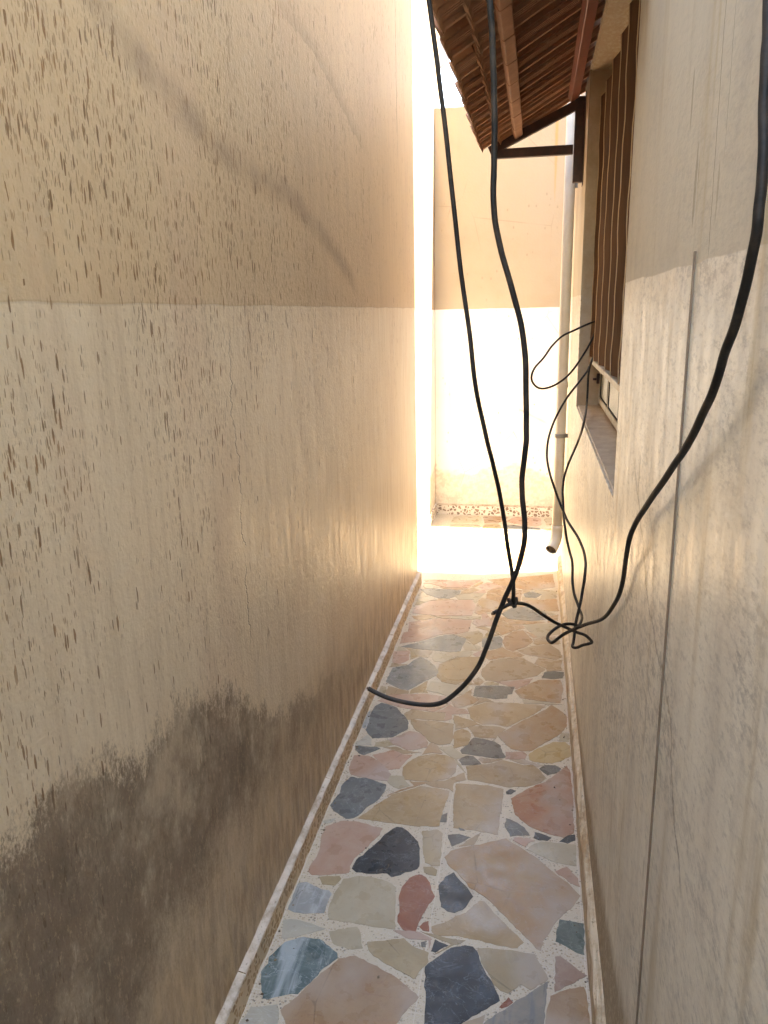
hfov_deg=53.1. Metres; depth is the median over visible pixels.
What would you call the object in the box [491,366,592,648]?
tied cable
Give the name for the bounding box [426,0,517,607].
hanging cable
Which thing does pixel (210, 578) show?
wall
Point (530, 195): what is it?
wall
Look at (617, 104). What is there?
window
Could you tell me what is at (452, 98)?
sky
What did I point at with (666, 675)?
house wall
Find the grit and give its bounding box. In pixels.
[246,588,586,1021]
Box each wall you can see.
[0,0,421,1023]
[412,0,438,551]
[434,104,566,516]
[557,0,767,1023]
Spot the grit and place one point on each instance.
(366, 847)
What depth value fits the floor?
2.40 m
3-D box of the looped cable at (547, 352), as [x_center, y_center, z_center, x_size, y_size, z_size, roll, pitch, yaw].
[0.723,-0.633,3.079,0.503,0.263,0.043,-15,20,-43]
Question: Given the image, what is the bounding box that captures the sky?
[439,60,462,107]
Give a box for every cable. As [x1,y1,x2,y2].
[366,0,528,706]
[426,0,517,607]
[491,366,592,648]
[530,321,594,389]
[546,0,767,643]
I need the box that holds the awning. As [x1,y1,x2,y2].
[432,0,604,186]
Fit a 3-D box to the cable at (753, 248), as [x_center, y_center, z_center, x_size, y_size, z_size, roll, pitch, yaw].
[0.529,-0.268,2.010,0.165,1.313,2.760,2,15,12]
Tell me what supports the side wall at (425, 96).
on the floor
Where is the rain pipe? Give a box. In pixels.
[546,102,577,553]
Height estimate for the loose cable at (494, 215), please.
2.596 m
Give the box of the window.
[589,0,640,429]
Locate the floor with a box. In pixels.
[238,514,591,1023]
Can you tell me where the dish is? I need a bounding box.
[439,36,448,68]

